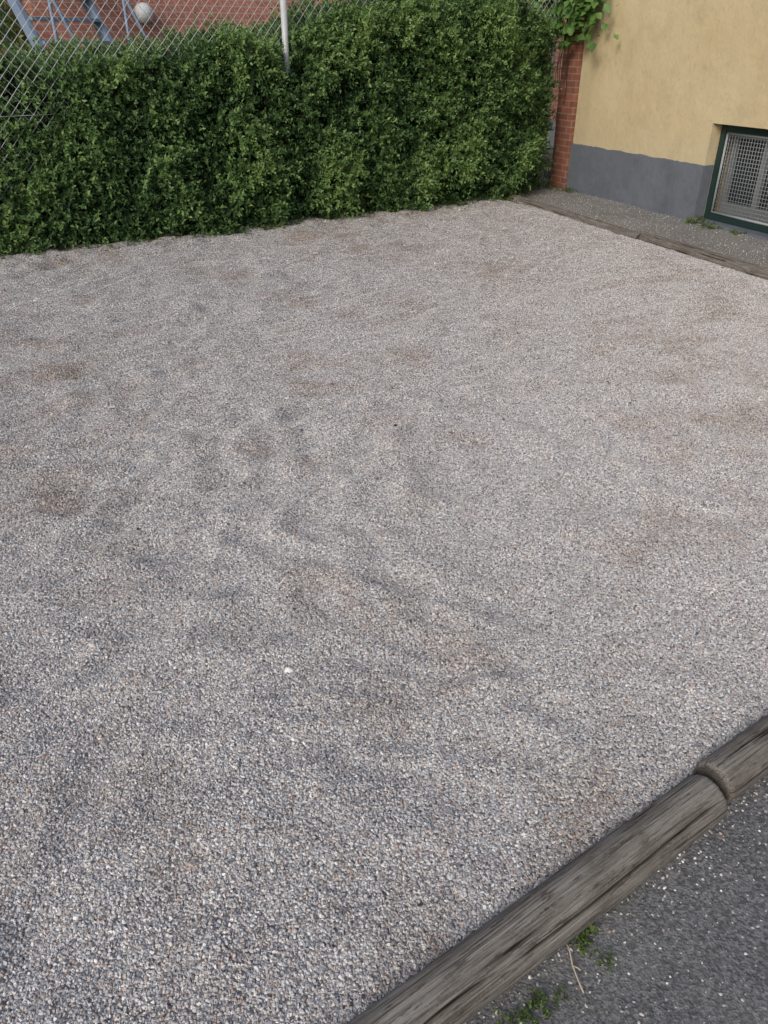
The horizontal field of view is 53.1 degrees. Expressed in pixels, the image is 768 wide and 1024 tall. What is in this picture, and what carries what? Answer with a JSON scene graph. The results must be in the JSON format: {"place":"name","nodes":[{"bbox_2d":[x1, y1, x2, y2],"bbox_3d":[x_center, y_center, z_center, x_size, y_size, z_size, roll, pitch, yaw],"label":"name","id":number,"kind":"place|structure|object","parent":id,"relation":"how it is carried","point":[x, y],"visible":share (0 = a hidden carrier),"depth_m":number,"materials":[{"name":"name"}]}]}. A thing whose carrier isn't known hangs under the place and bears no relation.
{"place":"outdoors","nodes":[
{"label":"outdoors","id":0,"kind":"place"},
{"bbox_2d":[533,149,552,178],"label":"ground","id":1,"kind":"structure","parent":0,"point":[546,175],"depth_m":12.07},
{"bbox_2d":[0,0,34,82],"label":"garden bush","id":2,"kind":"object","parent":1,"relation":"on","point":[10,21],"visible":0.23,"depth_m":8.86,"materials":[{"name":"green plant"}]},
{"bbox_2d":[1,0,147,85],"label":"steel staircase","id":3,"kind":"structure","parent":1,"relation":"on","point":[17,8],"depth_m":7.79,"materials":[{"name":"metal"}]},
{"bbox_2d":[0,0,559,248],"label":"chain link fence","id":4,"kind":"object","parent":1,"relation":"on","point":[284,21],"visible":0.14,"depth_m":6.58,"materials":[{"name":"metal"}]},
{"bbox_2d":[0,0,562,254],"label":"hedge","id":5,"kind":"object","parent":1,"relation":"on","point":[436,102],"visible":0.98,"depth_m":7.29,"materials":[{"name":"green plant"}]},
{"bbox_2d":[0,0,566,119],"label":"front wall","id":6,"kind":"structure","parent":1,"relation":"on","point":[61,29],"depth_m":9.52,"materials":[{"name":"red brick"}]},
{"bbox_2d":[135,2,153,23],"bbox_3d":[-2.901,-6.027,9.296,0.232,0.220,0.252,0,31,0],"label":"wall lamp","id":7,"kind":"object","parent":6,"relation":"attached to","point":[148,11],"visible":0.87,"depth_m":9.21,"materials":[{"name":"white glass"}]},
{"bbox_2d":[0,195,767,1023],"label":"gravel","id":8,"kind":"structure","parent":1,"relation":"on","point":[308,715],"depth_m":2.57,"materials":[{"name":"grey gravel"}]},
{"bbox_2d":[1,193,523,258],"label":"weed plant","id":9,"kind":"object","parent":8,"relation":"on","point":[392,209],"visible":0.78,"depth_m":7.77,"materials":[{"name":"green plant"}]},
{"bbox_2d":[0,195,723,529],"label":"leaf litter","id":10,"kind":"object","parent":8,"relation":"on","point":[275,241],"visible":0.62,"depth_m":7.18,"materials":[{"name":"brown plant"}]},
{"bbox_2d":[693,714,767,802],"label":"log edging","id":11,"kind":"object","parent":8,"relation":"on","point":[734,768],"visible":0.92,"depth_m":1.89,"materials":[{"name":"brown wood"}]},
{"bbox_2d":[527,120,555,148],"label":"plinth","id":12,"kind":"structure","parent":1,"relation":"on","point":[551,135],"depth_m":13.71,"materials":[{"name":"grey concrete"}]},
{"bbox_2d":[517,179,767,267],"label":"asphalt strip","id":13,"kind":"object","parent":1,"relation":"on","point":[745,248],"visible":0.42,"depth_m":7.97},
{"bbox_2d":[533,183,557,189],"bbox_3d":[2.031,-4.210,9.946,0.394,0.114,0.355,-5,32,-8],"label":"weed plant","id":14,"kind":"object","parent":13,"relation":"on","point":[550,186],"visible":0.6,"depth_m":9.87,"materials":[{"name":"green plant"}]},
{"bbox_2d":[555,187,576,192],"bbox_3d":[2.315,-4.072,9.730,0.292,0.075,0.218,0,31,0],"label":"weed plant","id":15,"kind":"object","parent":13,"relation":"on","point":[567,190],"visible":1,"depth_m":9.73,"materials":[{"name":"green plant"}]},
{"bbox_2d":[550,18,586,188],"bbox_3d":[2.395,-5.159,9.524,0.330,2.120,0.326,-13,34,-20],"label":"shaft","id":16,"kind":"object","parent":13,"relation":"on","point":[566,116],"visible":0.27,"depth_m":9.52,"materials":[{"name":"brick"}]},
{"bbox_2d":[528,0,618,184],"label":"climbing vine","id":17,"kind":"object","parent":13,"relation":"on","point":[574,12],"visible":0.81,"depth_m":8.84,"materials":[{"name":"green plant"}]},
{"bbox_2d":[506,194,641,238],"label":"timber kerb","id":18,"kind":"structure","parent":13,"relation":"on","point":[591,221],"depth_m":7.97,"materials":[{"name":"brown wood"}]},
{"bbox_2d":[573,0,737,217],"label":"wall","id":19,"kind":"structure","parent":13,"relation":"on","point":[650,81],"depth_m":8.17,"materials":[{"name":"beige paint"}]},
{"bbox_2d":[566,143,703,219],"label":"plinth","id":20,"kind":"structure","parent":19,"relation":"attached to","point":[670,187],"depth_m":8.73,"materials":[{"name":"grey paint"}]},
{"bbox_2d":[693,165,713,218],"bbox_3d":[3.315,-3.306,7.992,0.126,0.545,0.005,-13,34,-20],"label":"plinth reveal","id":21,"kind":"object","parent":19,"relation":"attached to","point":[704,188],"visible":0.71,"depth_m":7.97,"materials":[{"name":"grey paint"}]},
{"bbox_2d":[713,0,767,128],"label":"wall over window","id":22,"kind":"structure","parent":19,"relation":"attached to","point":[743,98],"depth_m":7.16,"materials":[{"name":"beige paint"}]},
{"bbox_2d":[727,125,767,136],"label":"basement frame top","id":23,"kind":"object","parent":22,"relation":"attached to","point":[747,130],"visible":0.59,"depth_m":7.42,"materials":[{"name":"green metal"}]},
{"bbox_2d":[684,215,708,223],"bbox_3d":[3.258,-3.047,8.027,0.256,0.117,0.239,23,38,33],"label":"weed plant","id":24,"kind":"object","parent":13,"relation":"on","point":[692,220],"visible":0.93,"depth_m":8.01,"materials":[{"name":"green plant"}]},
{"bbox_2d":[639,232,767,279],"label":"timber kerb","id":25,"kind":"structure","parent":13,"relation":"on","point":[751,269],"depth_m":6.50,"materials":[{"name":"brown wood"}]},
{"bbox_2d":[701,220,723,228],"bbox_3d":[3.333,-2.921,7.829,0.251,0.095,0.219,0,31,0],"label":"weed plant","id":26,"kind":"object","parent":13,"relation":"on","point":[711,226],"visible":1,"depth_m":7.81,"materials":[{"name":"green plant"}]},
{"bbox_2d":[693,218,767,239],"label":"basement sill","id":27,"kind":"structure","parent":13,"relation":"on","point":[757,234],"depth_m":7.68,"materials":[{"name":"grey concrete"}]},
{"bbox_2d":[704,124,729,218],"bbox_3d":[3.421,-3.485,7.889,0.088,0.899,0.087,0,31,0],"label":"basement frame","id":28,"kind":"object","parent":27,"relation":"on","point":[722,139],"visible":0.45,"depth_m":7.87,"materials":[{"name":"green metal"}]},
{"bbox_2d":[708,213,767,233],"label":"basement frame bottom","id":29,"kind":"object","parent":27,"relation":"on","point":[740,223],"visible":1,"depth_m":7.74,"materials":[{"name":"green metal"}]},
{"bbox_2d":[729,228,746,234],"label":"weed plant","id":30,"kind":"object","parent":13,"relation":"on","point":[733,231],"visible":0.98,"depth_m":7.56,"materials":[{"name":"green plant"}]},
{"bbox_2d":[728,138,767,209],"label":"basement glass","id":31,"kind":"object","parent":13,"relation":"on","point":[748,173],"visible":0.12,"depth_m":7.71,"materials":[{"name":"glass"}]},
{"bbox_2d":[718,135,740,212],"bbox_3d":[3.543,-3.469,7.880,0.050,0.820,0.050,-13,34,-20],"label":"casement","id":32,"kind":"object","parent":31,"relation":"attached to","point":[731,166],"visible":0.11,"depth_m":7.86,"materials":[{"name":"grey paint"}]},
{"bbox_2d":[722,202,749,218],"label":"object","id":33,"kind":"object","parent":31,"relation":"attached to","point":[737,208],"visible":0.5,"depth_m":7.88,"materials":[{"name":"grey paint"}]},
{"bbox_2d":[711,132,767,225],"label":"grille frame","id":34,"kind":"object","parent":31,"relation":"on","point":[719,174],"visible":1,"depth_m":7.72,"materials":[{"name":"metal"}]},
{"bbox_2d":[713,135,767,222],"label":"grille wires","id":35,"kind":"object","parent":34,"relation":"attached to","point":[745,183],"visible":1,"depth_m":7.58,"materials":[{"name":"grey metal"}]},
{"bbox_2d":[739,136,765,141],"bbox_3d":[3.624,-3.684,7.532,0.044,0.070,0.353,-13,34,-20],"label":"casement top","id":36,"kind":"object","parent":31,"relation":"attached to","point":[751,139],"visible":0.27,"depth_m":7.55,"materials":[{"name":"grey paint"}]},
{"bbox_2d":[748,139,767,219],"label":"casement","id":37,"kind":"object","parent":31,"relation":"attached to","point":[762,177],"visible":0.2,"depth_m":7.55,"materials":[{"name":"grey paint"}]},
{"bbox_2d":[753,208,767,223],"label":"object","id":38,"kind":"object","parent":31,"relation":"attached to","point":[759,215],"visible":0.57,"depth_m":7.63,"materials":[{"name":"grey paint"}]},
{"bbox_2d":[465,774,767,1023],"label":"asphalt path","id":39,"kind":"structure","parent":0,"point":[682,936],"depth_m":1.58,"materials":[{"name":"grey asphalt"}]},
{"bbox_2d":[492,1006,523,1023],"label":"weed plant","id":40,"kind":"object","parent":39,"relation":"on","point":[510,1018],"visible":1,"depth_m":1.47,"materials":[{"name":"green plant"}]},
{"bbox_2d":[347,774,727,1023],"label":"log edging","id":41,"kind":"object","parent":39,"relation":"on","point":[468,978],"visible":1,"depth_m":1.56,"materials":[{"name":"brown wood"}]},
{"bbox_2d":[519,986,557,1023],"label":"weed plant","id":42,"kind":"object","parent":39,"relation":"on","point":[536,1002],"visible":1,"depth_m":1.48,"materials":[{"name":"green plant"}]},
{"bbox_2d":[552,984,569,1001],"bbox_3d":[0.344,0.940,1.507,0.034,0.020,0.035,0,31,0],"label":"weed plant","id":43,"kind":"object","parent":39,"relation":"on","point":[557,996],"visible":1,"depth_m":1.50,"materials":[{"name":"green plant"}]},
{"bbox_2d":[566,944,583,992],"bbox_3d":[0.385,0.911,1.549,0.013,0.018,0.102,-6,32,-10],"label":"dry stem","id":44,"kind":"object","parent":39,"relation":"on","point":[573,966],"visible":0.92,"depth_m":1.54,"materials":[{"name":"beige plant"}]},
{"bbox_2d":[565,924,598,955],"bbox_3d":[0.410,0.881,1.600,0.055,0.040,0.074,25,39,35],"label":"weed plant","id":45,"kind":"object","parent":39,"relation":"on","point":[584,936],"visible":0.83,"depth_m":1.60,"materials":[{"name":"green plant"}]},
{"bbox_2d":[583,949,615,972],"bbox_3d":[0.440,0.905,1.565,0.065,0.026,0.042,15,34,23],"label":"weed plant","id":46,"kind":"object","parent":39,"relation":"on","point":[608,962],"visible":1,"depth_m":1.56,"materials":[{"name":"green plant"}]}
]}

